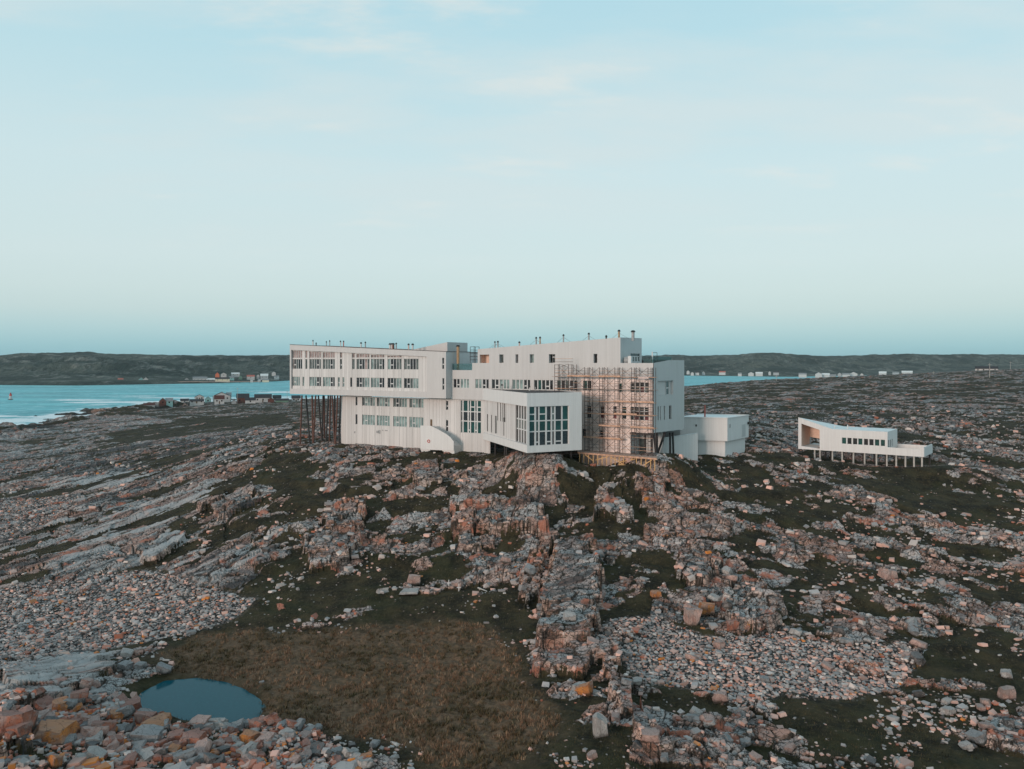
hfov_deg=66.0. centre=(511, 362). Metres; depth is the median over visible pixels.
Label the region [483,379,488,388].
window
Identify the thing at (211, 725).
boulder
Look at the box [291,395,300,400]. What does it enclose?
house
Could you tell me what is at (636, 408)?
window
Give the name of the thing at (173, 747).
boulder
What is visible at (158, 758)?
boulder
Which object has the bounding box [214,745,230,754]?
boulder
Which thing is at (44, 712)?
boulder
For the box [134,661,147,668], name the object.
boulder
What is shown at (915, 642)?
boulder
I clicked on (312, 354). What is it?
window
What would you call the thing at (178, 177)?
sky
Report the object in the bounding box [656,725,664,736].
boulder
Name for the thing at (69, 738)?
boulder
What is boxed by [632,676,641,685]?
boulder
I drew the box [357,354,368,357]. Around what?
window
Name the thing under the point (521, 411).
window
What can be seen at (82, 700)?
boulder
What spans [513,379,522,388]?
window
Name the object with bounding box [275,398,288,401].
store
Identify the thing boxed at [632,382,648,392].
window
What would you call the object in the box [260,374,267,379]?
house
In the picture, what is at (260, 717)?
boulder
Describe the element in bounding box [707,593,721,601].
boulder
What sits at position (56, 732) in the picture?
boulder
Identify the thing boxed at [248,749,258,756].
boulder
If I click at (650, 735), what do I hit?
boulder
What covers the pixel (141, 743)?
boulder
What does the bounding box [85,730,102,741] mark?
boulder
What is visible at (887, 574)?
boulder
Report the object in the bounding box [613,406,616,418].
window
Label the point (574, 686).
boulder
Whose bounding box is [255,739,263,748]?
boulder
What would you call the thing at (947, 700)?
boulder
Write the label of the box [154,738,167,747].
boulder
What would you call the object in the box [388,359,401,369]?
window
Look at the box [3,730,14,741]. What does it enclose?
boulder
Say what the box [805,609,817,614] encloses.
boulder
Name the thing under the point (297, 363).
window
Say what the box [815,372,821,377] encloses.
house
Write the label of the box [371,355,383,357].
window
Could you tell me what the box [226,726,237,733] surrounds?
boulder
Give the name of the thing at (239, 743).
boulder
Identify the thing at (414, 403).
window
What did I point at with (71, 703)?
boulder
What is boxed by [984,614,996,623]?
boulder
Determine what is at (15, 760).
boulder
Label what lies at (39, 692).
boulder
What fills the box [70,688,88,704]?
boulder
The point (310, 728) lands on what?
boulder
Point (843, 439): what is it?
studio building
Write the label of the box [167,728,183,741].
boulder
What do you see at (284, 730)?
boulder
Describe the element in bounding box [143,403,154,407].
hut
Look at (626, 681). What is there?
boulder
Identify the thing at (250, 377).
house
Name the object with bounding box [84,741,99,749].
boulder
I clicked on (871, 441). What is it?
window
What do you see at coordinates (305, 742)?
boulder
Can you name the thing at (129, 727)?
boulder
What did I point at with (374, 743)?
boulder
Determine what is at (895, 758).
boulder
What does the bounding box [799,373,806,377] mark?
house
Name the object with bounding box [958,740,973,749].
boulder
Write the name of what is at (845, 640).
boulder
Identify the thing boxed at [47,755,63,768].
boulder
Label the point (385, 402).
window
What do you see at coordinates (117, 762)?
boulder
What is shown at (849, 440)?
window
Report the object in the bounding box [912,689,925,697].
boulder
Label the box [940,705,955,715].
boulder
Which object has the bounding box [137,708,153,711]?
boulder
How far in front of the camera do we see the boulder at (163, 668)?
73.75 m
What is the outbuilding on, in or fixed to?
on the ground at (48, 457)
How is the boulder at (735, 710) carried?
on the ground at (48, 457)
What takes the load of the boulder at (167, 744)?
on the ground at (48, 457)
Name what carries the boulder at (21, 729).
on the ground at (48, 457)
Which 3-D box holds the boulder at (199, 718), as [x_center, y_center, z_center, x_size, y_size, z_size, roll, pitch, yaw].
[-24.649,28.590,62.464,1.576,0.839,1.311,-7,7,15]
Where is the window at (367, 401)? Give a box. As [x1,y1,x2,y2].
[363,397,374,405]
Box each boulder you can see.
[0,703,12,710]
[0,705,38,739]
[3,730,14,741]
[4,758,10,766]
[5,699,16,704]
[5,722,31,737]
[10,758,21,763]
[12,755,29,759]
[30,687,46,698]
[33,695,53,709]
[33,716,58,730]
[33,719,80,746]
[33,738,41,744]
[38,708,51,718]
[45,711,55,716]
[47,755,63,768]
[52,696,68,710]
[63,697,77,708]
[64,733,73,744]
[69,717,82,724]
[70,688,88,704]
[71,702,83,711]
[74,752,88,758]
[77,733,83,739]
[78,698,84,703]
[79,677,93,690]
[79,712,90,720]
[80,725,108,737]
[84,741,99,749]
[85,699,92,702]
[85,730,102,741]
[86,745,107,758]
[88,694,100,700]
[88,713,100,724]
[91,719,116,732]
[92,680,100,687]
[103,735,114,746]
[106,731,115,737]
[106,737,120,749]
[108,735,123,744]
[109,709,124,720]
[111,693,118,697]
[113,759,122,765]
[115,705,135,719]
[115,744,127,752]
[116,724,124,731]
[117,660,133,670]
[117,693,128,700]
[119,696,141,708]
[120,648,133,657]
[122,751,137,767]
[124,722,135,732]
[130,724,164,742]
[132,739,146,749]
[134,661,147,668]
[134,711,157,724]
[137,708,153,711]
[138,747,153,760]
[139,713,169,725]
[153,754,162,761]
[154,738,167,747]
[154,748,168,754]
[156,662,172,673]
[160,712,171,720]
[162,741,172,747]
[162,753,172,763]
[163,724,170,731]
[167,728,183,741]
[168,743,180,751]
[173,747,196,762]
[177,739,187,748]
[180,722,189,728]
[180,730,208,743]
[185,755,198,765]
[186,629,196,635]
[186,743,195,749]
[188,714,210,726]
[193,723,205,729]
[194,737,212,755]
[197,752,205,762]
[201,727,212,734]
[202,722,214,730]
[203,752,219,763]
[208,718,227,722]
[212,753,225,764]
[213,739,224,746]
[214,718,228,728]
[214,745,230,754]
[223,737,233,743]
[225,723,238,731]
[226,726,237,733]
[229,746,239,751]
[230,752,240,757]
[231,735,240,742]
[234,718,244,730]
[234,741,244,747]
[236,741,257,757]
[238,757,254,762]
[239,729,260,742]
[242,753,260,759]
[248,717,265,727]
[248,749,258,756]
[254,715,266,729]
[254,732,275,742]
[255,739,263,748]
[256,758,264,762]
[257,751,266,757]
[262,712,278,725]
[263,741,271,748]
[271,718,281,725]
[276,719,286,727]
[278,727,294,736]
[284,732,295,738]
[286,718,297,726]
[288,754,301,763]
[293,718,305,730]
[299,730,312,739]
[300,748,311,760]
[301,737,310,747]
[303,725,314,730]
[310,741,323,758]
[315,723,322,730]
[330,746,342,754]
[331,754,341,761]
[341,747,353,758]
[349,752,360,759]
[351,747,358,751]
[357,756,373,768]
[360,751,372,757]
[369,739,379,748]
[376,587,388,593]
[399,588,418,594]
[407,574,420,584]
[452,579,462,586]
[500,555,510,562]
[524,563,535,575]
[537,603,541,610]
[563,611,575,621]
[571,681,585,690]
[574,680,592,696]
[586,750,597,759]
[587,636,599,645]
[592,712,607,737]
[593,550,604,557]
[611,711,620,722]
[621,677,632,687]
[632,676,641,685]
[632,739,641,749]
[641,729,659,743]
[647,714,654,719]
[650,590,661,598]
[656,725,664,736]
[660,752,668,763]
[683,603,697,607]
[683,607,702,625]
[685,653,698,660]
[685,713,698,722]
[689,706,702,714]
[698,602,714,614]
[699,713,715,725]
[703,720,715,727]
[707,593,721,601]
[712,691,728,703]
[713,639,725,648]
[719,565,732,574]
[722,733,733,742]
[723,600,732,608]
[726,574,737,582]
[726,619,739,630]
[731,708,740,714]
[740,736,750,747]
[749,750,762,762]
[759,675,769,682]
[784,742,795,753]
[789,628,802,636]
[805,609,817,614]
[821,660,834,671]
[832,626,844,633]
[839,637,852,644]
[851,615,865,622]
[865,755,875,765]
[878,568,897,580]
[893,756,900,767]
[906,616,917,624]
[907,617,921,623]
[908,622,918,635]
[908,638,927,648]
[909,651,925,666]
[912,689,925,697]
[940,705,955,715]
[941,696,952,704]
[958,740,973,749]
[965,728,986,745]
[975,703,985,710]
[978,721,995,729]
[980,698,990,705]
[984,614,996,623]
[997,685,1015,700]
[1000,669,1013,679]
[1001,718,1014,728]
[1009,560,1022,566]
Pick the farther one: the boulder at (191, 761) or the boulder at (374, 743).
the boulder at (374, 743)
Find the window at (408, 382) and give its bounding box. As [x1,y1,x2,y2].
[404,378,417,387]
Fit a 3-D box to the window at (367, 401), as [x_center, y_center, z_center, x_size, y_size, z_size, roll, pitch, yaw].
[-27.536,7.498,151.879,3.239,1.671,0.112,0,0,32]
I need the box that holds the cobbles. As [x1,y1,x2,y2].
[0,494,914,707]
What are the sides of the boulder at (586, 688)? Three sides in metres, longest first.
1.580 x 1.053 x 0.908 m
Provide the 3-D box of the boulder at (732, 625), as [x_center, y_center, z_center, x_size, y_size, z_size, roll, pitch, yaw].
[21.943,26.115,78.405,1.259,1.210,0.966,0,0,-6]
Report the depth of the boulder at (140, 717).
62.66 m
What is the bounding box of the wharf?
[179,381,261,382]
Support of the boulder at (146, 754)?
on the ground at (48, 457)
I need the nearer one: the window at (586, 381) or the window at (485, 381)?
the window at (586, 381)
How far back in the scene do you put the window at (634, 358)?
128.84 m
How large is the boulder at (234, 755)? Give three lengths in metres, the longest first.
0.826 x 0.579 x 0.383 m
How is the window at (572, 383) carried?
in the hotel building at (506, 397)
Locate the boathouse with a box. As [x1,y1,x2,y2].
[189,399,203,405]
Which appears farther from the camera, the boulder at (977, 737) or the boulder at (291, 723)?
the boulder at (291, 723)
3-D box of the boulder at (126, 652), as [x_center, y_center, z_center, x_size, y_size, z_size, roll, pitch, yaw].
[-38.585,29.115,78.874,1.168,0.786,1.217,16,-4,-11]
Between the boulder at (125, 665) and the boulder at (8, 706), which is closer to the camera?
the boulder at (8, 706)
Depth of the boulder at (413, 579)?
96.12 m
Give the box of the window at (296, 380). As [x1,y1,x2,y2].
[293,377,299,385]
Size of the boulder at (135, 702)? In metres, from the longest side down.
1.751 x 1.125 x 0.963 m
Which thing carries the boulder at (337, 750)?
on the ground at (48, 457)
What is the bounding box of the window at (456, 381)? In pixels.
[454,379,459,387]
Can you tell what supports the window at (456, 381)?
in the hotel building at (506, 397)
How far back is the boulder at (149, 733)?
59.19 m
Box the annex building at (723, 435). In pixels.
[680,405,749,456]
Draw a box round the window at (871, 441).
[869,439,873,445]
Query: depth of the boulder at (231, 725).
61.89 m
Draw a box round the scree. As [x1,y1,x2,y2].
[0,406,1023,768]
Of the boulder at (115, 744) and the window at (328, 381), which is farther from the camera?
the window at (328, 381)
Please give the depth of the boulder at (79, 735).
58.72 m
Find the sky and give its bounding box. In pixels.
[0,0,1023,355]
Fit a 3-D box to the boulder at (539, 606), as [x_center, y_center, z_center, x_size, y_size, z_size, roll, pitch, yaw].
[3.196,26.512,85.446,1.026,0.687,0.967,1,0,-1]
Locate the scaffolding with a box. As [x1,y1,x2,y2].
[552,358,656,455]
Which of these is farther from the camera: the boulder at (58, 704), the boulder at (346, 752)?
the boulder at (58, 704)
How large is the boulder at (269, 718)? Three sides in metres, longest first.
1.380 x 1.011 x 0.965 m
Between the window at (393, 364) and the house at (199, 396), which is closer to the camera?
the window at (393, 364)
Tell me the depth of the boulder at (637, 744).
56.16 m
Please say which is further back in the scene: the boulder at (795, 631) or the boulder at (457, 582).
the boulder at (457, 582)
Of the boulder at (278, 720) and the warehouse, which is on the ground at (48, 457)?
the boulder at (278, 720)
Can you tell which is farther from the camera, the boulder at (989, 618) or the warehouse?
the warehouse
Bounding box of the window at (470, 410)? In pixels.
[461,400,480,433]
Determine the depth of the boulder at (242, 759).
56.30 m
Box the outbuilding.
[165,398,172,406]
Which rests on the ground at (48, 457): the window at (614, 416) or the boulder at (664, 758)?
the boulder at (664, 758)
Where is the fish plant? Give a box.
[193,377,206,379]
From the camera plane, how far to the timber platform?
120.74 m
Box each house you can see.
[180,398,188,402]
[195,394,203,398]
[204,397,210,402]
[212,392,229,401]
[214,395,224,404]
[231,373,239,376]
[236,393,248,402]
[247,375,254,379]
[254,394,271,402]
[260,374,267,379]
[272,395,281,401]
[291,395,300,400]
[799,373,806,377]
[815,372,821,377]
[822,373,829,376]
[975,366,997,370]
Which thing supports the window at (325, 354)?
in the hotel building at (506, 397)
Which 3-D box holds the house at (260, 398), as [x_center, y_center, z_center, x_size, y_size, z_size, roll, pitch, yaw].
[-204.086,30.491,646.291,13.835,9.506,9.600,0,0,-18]
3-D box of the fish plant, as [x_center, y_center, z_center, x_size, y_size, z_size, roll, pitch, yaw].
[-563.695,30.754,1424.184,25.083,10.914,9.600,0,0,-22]
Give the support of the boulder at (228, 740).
on the ground at (48, 457)
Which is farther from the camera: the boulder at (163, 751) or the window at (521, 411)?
the window at (521, 411)
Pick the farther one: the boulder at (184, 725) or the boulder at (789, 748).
the boulder at (184, 725)
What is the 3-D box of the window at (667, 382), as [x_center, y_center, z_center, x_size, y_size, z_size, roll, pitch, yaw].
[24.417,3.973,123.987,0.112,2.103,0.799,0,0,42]
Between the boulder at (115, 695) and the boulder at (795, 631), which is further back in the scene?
the boulder at (795, 631)
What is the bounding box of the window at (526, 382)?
[524,380,529,388]
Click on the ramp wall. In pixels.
(686, 445)
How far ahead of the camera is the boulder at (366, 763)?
55.25 m
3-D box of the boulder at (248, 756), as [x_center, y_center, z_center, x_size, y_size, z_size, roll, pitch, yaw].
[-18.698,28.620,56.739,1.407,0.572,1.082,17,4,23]
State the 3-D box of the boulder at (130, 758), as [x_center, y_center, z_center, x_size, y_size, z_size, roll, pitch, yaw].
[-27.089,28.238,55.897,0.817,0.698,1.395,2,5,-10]
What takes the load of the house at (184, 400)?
on the ground at (48, 457)
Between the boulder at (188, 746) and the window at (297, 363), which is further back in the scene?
the window at (297, 363)
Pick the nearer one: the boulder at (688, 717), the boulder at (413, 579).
the boulder at (688, 717)
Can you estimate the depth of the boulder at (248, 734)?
60.03 m
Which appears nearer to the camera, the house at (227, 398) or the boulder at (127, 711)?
the boulder at (127, 711)
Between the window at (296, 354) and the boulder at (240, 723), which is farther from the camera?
the window at (296, 354)
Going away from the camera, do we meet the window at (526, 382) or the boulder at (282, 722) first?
the boulder at (282, 722)
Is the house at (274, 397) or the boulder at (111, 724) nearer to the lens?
the boulder at (111, 724)
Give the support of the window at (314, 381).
in the hotel building at (506, 397)
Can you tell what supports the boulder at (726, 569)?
on the ground at (48, 457)
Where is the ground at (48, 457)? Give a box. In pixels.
[0,369,1023,768]
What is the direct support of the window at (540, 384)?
in the hotel building at (506, 397)
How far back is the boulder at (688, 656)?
72.00 m
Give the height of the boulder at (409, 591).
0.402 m
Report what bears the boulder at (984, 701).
on the ground at (48, 457)
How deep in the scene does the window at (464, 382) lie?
139.40 m
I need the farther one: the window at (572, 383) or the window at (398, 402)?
the window at (398, 402)
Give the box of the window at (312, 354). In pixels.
[310,351,320,357]
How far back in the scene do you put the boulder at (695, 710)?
62.05 m
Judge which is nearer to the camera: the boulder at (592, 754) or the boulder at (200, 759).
the boulder at (592, 754)
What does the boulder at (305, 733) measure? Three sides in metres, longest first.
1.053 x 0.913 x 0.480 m
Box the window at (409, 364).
[404,359,417,369]
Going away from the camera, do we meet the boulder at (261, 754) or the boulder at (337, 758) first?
the boulder at (337, 758)
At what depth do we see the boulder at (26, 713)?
56.89 m
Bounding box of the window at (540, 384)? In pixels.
[534,380,552,389]
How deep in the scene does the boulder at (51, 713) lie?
60.14 m
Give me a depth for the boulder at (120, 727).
61.30 m
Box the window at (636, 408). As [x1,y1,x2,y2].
[632,407,648,420]
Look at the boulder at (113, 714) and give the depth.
62.80 m
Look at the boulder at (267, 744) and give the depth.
58.18 m
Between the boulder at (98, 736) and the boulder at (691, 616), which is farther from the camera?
the boulder at (691, 616)
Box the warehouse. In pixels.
[215,377,229,380]
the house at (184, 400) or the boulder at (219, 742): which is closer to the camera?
the boulder at (219, 742)
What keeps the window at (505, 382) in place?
in the hotel building at (506, 397)
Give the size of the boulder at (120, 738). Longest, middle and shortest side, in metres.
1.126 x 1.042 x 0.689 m
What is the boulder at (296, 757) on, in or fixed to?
on the ground at (48, 457)
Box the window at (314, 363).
[310,359,320,368]
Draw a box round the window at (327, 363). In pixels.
[323,359,334,368]
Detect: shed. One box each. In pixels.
[159,398,165,406]
[245,397,255,403]
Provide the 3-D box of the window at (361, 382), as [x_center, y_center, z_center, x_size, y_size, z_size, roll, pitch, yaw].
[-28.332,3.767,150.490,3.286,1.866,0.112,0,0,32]
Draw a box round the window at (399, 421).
[394,416,406,426]
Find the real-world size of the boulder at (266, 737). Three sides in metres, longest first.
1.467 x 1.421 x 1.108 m
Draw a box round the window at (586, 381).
[583,380,590,390]
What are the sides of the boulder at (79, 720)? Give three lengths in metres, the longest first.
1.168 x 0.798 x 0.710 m
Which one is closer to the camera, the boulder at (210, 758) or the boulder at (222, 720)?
the boulder at (210, 758)
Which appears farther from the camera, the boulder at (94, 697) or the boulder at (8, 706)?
the boulder at (94, 697)
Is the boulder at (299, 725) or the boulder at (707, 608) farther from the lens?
the boulder at (707, 608)
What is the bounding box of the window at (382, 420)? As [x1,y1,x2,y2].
[377,415,389,425]
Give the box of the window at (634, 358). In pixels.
[632,356,638,360]
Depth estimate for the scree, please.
78.53 m
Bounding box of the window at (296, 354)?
[293,351,301,357]
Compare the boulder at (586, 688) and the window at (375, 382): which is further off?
the window at (375, 382)
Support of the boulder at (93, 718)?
on the ground at (48, 457)
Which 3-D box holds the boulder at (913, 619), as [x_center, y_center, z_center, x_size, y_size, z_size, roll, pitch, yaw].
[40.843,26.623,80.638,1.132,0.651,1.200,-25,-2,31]
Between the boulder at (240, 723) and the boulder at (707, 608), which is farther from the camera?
the boulder at (707, 608)
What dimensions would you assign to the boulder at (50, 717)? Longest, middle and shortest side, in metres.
1.672 x 1.146 x 0.866 m
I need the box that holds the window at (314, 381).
[310,377,320,385]
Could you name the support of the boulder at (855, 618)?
on the ground at (48, 457)
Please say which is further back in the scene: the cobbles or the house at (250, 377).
the house at (250, 377)
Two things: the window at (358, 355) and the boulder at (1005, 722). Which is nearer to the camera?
the boulder at (1005, 722)
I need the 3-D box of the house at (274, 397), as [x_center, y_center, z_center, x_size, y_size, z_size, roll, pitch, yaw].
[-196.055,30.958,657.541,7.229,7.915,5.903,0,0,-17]
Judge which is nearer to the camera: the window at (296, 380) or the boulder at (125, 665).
the boulder at (125, 665)
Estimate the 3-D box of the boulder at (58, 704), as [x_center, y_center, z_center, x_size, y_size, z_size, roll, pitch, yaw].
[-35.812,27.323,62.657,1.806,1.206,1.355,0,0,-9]
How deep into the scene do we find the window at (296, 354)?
160.00 m
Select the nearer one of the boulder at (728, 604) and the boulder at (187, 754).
the boulder at (187, 754)
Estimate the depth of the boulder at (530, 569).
93.16 m
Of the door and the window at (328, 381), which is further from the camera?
the window at (328, 381)
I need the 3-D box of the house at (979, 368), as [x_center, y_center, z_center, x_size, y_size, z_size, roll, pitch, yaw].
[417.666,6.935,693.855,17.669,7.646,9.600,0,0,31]
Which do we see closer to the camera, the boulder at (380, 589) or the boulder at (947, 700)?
the boulder at (947, 700)
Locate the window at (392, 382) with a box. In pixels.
[388,378,401,387]
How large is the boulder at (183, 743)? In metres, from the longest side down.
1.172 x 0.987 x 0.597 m
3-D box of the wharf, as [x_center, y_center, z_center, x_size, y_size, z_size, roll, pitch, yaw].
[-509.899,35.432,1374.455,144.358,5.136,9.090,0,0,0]
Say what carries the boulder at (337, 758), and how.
on the ground at (48, 457)
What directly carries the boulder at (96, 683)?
on the ground at (48, 457)
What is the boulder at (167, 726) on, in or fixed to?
on the ground at (48, 457)
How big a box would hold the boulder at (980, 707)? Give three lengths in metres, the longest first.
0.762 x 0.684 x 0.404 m
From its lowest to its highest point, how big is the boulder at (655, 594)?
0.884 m
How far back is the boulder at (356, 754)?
56.28 m
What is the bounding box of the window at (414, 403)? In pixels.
[410,399,422,407]
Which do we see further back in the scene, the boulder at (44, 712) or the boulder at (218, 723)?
the boulder at (218, 723)
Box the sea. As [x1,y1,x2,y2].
[0,375,866,424]
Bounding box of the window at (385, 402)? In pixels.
[377,398,389,406]
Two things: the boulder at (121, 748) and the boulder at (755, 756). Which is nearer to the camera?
the boulder at (755, 756)
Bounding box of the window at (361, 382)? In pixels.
[357,377,368,386]
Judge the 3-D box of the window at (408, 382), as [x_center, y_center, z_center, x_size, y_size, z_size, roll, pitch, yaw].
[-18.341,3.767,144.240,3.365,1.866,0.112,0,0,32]
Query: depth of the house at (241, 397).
640.41 m
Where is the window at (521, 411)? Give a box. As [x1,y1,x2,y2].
[516,405,526,443]
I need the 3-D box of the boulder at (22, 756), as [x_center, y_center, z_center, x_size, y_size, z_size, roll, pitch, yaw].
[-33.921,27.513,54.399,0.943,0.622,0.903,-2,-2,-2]
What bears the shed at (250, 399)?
on the ground at (48, 457)
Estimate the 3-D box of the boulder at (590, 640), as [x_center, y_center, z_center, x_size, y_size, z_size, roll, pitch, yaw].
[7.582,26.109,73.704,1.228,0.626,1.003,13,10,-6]
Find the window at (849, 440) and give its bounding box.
[847,438,851,443]
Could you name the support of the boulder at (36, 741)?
on the ground at (48, 457)
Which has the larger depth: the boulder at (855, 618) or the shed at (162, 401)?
the shed at (162, 401)
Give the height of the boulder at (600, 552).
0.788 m
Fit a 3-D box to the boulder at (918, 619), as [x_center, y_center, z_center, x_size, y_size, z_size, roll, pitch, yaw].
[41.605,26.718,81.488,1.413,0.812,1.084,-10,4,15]
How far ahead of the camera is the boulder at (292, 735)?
59.01 m
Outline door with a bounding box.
[640,439,643,452]
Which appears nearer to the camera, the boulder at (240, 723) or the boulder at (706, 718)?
the boulder at (706, 718)
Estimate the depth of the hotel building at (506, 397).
136.36 m
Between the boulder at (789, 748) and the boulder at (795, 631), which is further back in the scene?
the boulder at (795, 631)
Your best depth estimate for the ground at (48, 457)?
99.61 m
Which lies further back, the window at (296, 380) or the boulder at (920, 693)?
the window at (296, 380)
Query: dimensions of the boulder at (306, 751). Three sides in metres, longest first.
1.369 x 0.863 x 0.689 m
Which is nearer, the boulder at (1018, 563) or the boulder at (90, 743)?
the boulder at (90, 743)
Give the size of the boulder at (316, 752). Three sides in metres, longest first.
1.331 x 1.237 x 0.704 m
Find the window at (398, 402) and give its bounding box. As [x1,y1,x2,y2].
[394,398,406,406]
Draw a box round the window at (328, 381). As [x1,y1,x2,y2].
[324,377,334,386]
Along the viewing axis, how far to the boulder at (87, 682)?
67.37 m
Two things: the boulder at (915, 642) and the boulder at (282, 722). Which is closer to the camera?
the boulder at (282, 722)
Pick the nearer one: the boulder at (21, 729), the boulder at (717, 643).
the boulder at (21, 729)
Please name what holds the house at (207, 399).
on the ground at (48, 457)
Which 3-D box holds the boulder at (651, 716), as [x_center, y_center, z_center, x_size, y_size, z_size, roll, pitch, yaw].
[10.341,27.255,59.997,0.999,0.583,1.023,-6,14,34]
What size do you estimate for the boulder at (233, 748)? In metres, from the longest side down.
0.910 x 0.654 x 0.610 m
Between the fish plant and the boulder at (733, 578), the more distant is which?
the fish plant
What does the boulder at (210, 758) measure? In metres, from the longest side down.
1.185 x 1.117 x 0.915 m
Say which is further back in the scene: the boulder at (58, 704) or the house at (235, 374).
the house at (235, 374)
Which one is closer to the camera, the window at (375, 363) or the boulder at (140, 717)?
the boulder at (140, 717)
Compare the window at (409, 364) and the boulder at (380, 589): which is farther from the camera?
the window at (409, 364)
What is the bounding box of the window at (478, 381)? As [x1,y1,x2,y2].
[476,379,481,387]
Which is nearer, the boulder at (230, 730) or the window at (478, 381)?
the boulder at (230, 730)
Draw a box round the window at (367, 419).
[363,415,374,424]
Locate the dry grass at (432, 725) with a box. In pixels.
[161,617,562,768]
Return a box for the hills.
[0,351,1023,385]
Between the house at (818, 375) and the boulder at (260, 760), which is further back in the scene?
the house at (818, 375)
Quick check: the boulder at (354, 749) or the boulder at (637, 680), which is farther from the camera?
the boulder at (637, 680)
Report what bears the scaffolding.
on the timber platform
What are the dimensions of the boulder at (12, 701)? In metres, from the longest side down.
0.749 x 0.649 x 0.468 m
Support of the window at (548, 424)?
in the hotel building at (506, 397)
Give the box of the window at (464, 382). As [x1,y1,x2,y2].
[461,379,468,387]
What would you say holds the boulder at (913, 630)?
on the ground at (48, 457)
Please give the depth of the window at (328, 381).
155.26 m
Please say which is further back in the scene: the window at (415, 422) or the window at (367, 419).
the window at (367, 419)
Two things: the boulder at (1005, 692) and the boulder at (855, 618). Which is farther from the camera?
the boulder at (855, 618)
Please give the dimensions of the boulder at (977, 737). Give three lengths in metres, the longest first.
1.441 x 0.962 x 0.754 m
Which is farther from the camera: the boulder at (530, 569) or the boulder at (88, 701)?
the boulder at (530, 569)
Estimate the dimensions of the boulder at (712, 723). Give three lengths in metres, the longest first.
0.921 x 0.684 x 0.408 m
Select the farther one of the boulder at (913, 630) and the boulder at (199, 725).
the boulder at (913, 630)
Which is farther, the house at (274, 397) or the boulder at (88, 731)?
the house at (274, 397)
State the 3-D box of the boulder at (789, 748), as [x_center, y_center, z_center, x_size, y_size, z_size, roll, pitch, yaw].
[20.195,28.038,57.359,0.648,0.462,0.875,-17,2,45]
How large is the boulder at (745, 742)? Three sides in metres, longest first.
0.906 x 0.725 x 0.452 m
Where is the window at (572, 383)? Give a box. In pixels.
[557,380,575,389]
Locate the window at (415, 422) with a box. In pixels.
[410,417,422,427]
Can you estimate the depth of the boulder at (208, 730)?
60.66 m
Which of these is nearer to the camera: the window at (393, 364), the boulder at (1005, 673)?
the boulder at (1005, 673)
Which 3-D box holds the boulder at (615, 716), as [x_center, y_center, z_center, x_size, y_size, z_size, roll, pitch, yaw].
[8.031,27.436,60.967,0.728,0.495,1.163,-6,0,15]
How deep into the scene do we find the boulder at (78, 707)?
62.43 m
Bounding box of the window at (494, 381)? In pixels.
[492,379,497,388]
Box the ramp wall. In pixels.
[663,433,697,460]
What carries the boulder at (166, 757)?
on the ground at (48, 457)
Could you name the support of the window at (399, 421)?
in the hotel building at (506, 397)
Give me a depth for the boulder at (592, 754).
55.27 m
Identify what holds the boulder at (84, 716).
on the ground at (48, 457)
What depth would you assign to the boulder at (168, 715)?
63.59 m
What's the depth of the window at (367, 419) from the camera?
151.89 m
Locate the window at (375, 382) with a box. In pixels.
[371,378,383,387]
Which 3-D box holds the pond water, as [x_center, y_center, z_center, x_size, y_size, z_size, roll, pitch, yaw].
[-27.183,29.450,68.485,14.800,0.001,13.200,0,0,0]
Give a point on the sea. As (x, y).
(26, 404)
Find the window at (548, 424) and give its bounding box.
[530,406,567,445]
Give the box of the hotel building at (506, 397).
[290,330,683,465]
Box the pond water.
[139,678,265,722]
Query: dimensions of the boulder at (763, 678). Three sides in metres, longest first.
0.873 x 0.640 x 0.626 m
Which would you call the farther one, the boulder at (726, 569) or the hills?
the hills
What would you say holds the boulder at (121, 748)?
on the ground at (48, 457)
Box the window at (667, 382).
[666,381,668,394]
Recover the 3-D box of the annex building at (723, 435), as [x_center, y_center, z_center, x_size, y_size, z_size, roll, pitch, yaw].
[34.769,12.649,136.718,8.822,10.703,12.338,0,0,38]
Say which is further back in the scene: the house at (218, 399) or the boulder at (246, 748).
the house at (218, 399)
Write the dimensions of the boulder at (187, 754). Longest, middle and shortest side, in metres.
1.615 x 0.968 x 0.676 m
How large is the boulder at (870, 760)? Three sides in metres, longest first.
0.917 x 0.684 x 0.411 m
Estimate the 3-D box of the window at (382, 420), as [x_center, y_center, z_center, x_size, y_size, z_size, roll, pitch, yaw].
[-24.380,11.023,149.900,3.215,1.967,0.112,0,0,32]
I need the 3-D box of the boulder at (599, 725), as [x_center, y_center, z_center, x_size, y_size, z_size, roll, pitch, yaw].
[6.588,27.057,58.419,1.214,2.038,0.747,0,0,-6]
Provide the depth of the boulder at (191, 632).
84.60 m
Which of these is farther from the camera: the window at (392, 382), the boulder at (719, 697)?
the window at (392, 382)
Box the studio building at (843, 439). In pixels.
[798,417,932,466]
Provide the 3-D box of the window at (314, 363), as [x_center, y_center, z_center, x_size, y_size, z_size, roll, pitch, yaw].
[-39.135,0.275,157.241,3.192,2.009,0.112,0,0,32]
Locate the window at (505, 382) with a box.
[500,379,508,388]
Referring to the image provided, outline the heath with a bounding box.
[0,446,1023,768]
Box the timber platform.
[577,450,656,470]
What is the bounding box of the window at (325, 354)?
[323,352,334,357]
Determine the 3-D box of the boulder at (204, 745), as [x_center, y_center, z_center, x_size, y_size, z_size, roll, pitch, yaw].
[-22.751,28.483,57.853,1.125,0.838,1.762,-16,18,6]
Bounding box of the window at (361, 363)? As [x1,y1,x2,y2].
[357,359,368,368]
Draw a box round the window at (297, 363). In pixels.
[293,359,301,368]
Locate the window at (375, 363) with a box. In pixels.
[371,359,383,368]
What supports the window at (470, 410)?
in the hotel building at (506, 397)
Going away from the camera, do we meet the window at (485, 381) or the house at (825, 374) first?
the window at (485, 381)

